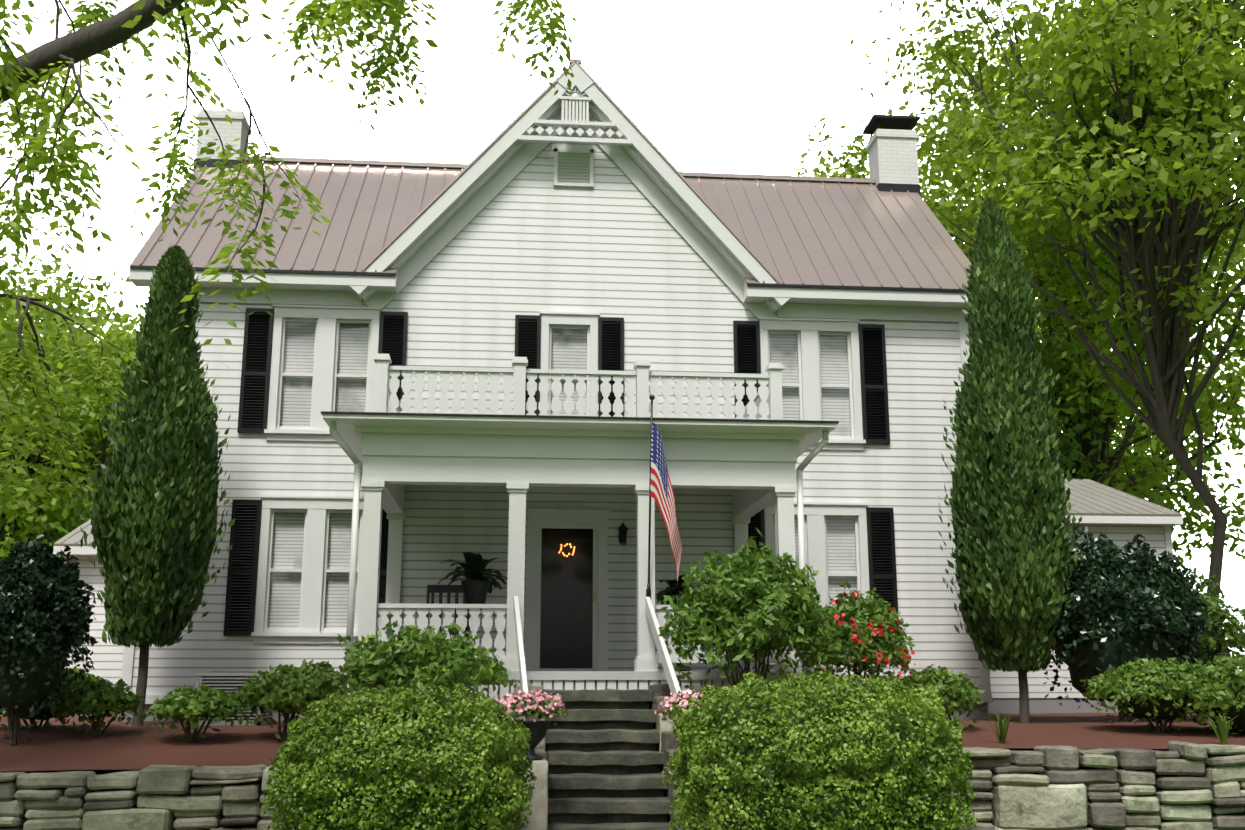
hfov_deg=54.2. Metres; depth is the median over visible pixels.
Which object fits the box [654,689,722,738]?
potted flowers
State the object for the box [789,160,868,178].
tree
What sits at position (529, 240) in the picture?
house walls
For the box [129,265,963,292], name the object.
gutter
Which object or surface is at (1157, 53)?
big tree
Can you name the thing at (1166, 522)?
wing trim
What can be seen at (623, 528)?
porch lantern
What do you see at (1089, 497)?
wing roofs
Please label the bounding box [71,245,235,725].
arborvitae
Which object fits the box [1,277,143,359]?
tree
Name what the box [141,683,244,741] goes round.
bed shrub
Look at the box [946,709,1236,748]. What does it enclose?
daylily clumps
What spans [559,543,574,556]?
wreath
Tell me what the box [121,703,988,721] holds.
house foundation
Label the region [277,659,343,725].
shrub
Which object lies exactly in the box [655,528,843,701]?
porch shrub
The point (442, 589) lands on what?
porch rocking chair
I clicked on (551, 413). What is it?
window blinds
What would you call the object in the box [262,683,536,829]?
boxwood
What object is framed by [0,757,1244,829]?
retaining wall backfill
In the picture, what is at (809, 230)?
house roof
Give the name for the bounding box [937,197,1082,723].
arborvitae
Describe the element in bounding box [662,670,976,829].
boxwood
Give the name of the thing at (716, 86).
sky
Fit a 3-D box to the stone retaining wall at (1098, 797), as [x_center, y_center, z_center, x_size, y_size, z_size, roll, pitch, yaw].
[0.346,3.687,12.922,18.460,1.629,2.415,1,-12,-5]
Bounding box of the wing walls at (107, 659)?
[65,515,1165,715]
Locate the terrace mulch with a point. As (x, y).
(57, 745)
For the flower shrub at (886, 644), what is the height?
1.789 m
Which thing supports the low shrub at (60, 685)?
on the terrace mulch
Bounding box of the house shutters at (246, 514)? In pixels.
[223,308,898,635]
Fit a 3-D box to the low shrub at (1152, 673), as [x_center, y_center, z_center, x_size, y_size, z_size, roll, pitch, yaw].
[6.405,3.367,14.553,1.728,0.936,1.387,1,-12,-5]
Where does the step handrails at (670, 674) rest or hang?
on the stone steps
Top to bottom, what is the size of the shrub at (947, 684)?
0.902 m
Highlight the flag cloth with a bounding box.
[650,423,681,581]
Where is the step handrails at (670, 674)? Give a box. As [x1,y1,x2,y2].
[513,596,680,720]
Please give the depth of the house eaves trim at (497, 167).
18.59 m
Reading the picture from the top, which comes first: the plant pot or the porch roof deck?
the porch roof deck
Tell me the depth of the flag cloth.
14.48 m
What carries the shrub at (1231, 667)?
on the terrace mulch
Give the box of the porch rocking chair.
[426,585,469,637]
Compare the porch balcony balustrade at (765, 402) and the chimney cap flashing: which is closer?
the porch balcony balustrade at (765, 402)
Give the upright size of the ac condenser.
0.655 m
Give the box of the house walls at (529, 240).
[131,126,980,694]
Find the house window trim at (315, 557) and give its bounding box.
[251,304,868,670]
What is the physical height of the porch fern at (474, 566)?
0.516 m
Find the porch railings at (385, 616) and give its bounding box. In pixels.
[377,603,779,665]
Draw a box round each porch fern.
[436,552,507,592]
[655,574,701,604]
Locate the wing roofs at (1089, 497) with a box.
[54,478,1182,545]
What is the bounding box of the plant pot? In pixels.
[461,580,490,632]
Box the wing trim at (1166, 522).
[53,515,1182,569]
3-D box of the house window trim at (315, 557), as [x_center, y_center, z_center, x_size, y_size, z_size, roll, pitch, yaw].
[-0.759,1.060,17.811,8.850,5.315,0.178,1,-12,-5]
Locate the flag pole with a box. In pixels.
[646,395,654,598]
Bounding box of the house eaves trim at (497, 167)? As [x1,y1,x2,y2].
[121,63,992,703]
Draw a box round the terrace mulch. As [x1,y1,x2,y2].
[0,713,1244,771]
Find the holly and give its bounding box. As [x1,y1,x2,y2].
[0,533,97,744]
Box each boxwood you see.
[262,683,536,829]
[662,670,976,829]
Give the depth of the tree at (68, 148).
10.15 m
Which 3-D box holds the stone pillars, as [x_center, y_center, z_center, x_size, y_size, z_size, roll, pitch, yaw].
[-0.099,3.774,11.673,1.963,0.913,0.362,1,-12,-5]
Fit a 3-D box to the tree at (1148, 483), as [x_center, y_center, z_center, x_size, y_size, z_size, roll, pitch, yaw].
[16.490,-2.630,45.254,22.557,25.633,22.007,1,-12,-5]
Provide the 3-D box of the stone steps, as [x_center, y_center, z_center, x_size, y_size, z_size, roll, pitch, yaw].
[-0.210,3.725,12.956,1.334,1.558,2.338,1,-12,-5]
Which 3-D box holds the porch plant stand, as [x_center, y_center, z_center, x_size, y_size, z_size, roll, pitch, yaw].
[0.767,2.982,16.595,0.400,1.040,0.390,1,-12,-5]
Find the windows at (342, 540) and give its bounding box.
[267,322,856,627]
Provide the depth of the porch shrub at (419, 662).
12.90 m
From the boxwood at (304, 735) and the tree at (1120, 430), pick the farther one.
the tree at (1120, 430)
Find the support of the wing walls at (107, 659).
on the terrace lawn
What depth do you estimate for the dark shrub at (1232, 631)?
17.15 m
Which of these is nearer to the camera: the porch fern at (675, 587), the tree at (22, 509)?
the porch fern at (675, 587)
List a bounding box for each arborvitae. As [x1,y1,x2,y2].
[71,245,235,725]
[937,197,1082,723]
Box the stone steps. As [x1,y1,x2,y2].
[542,689,672,829]
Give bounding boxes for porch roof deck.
[321,411,838,423]
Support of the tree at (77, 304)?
on the terrace lawn
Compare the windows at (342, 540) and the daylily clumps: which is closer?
the daylily clumps
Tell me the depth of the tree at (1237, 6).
27.73 m
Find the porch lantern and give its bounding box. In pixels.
[618,523,627,545]
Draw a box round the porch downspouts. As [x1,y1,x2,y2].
[329,422,828,693]
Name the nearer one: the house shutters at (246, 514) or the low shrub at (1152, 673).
the low shrub at (1152, 673)
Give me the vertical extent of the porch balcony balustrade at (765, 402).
0.908 m
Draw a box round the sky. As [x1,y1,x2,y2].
[0,0,1244,670]
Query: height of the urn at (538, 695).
0.673 m
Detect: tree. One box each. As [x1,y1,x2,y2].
[0,0,575,508]
[0,234,149,559]
[1,270,124,478]
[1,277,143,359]
[778,3,1244,572]
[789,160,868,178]
[860,0,1244,662]
[897,17,1244,508]
[957,237,1136,483]
[1207,2,1244,373]
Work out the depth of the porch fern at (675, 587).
16.61 m
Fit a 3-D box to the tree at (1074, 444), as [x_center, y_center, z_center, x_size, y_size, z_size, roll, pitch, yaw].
[11.594,1.393,42.580,12.337,16.716,13.423,1,-12,-5]
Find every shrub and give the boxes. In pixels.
[0,666,101,729]
[45,676,144,736]
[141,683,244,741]
[229,664,343,740]
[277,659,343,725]
[336,620,516,699]
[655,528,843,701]
[802,582,919,684]
[893,662,984,727]
[1043,526,1219,721]
[1080,657,1227,732]
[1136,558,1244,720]
[1174,650,1244,734]
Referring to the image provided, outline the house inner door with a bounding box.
[540,528,592,667]
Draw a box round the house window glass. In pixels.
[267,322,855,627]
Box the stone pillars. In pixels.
[515,759,702,829]
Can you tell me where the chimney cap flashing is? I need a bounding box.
[193,114,920,195]
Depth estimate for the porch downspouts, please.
14.53 m
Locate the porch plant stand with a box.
[666,594,690,670]
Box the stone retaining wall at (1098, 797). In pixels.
[0,683,1244,829]
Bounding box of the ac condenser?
[192,671,272,725]
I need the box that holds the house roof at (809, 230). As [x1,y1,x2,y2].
[130,59,970,288]
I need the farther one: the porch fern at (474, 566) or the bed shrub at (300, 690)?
the porch fern at (474, 566)
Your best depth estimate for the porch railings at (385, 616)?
14.35 m
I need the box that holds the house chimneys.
[196,109,918,185]
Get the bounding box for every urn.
[496,688,567,760]
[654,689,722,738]
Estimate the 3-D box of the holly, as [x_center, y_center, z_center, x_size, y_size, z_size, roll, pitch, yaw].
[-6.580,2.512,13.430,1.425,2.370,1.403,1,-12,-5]
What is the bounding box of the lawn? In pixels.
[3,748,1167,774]
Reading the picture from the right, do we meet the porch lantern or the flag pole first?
the flag pole
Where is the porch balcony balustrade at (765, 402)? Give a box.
[374,353,783,419]
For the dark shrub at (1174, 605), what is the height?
2.792 m

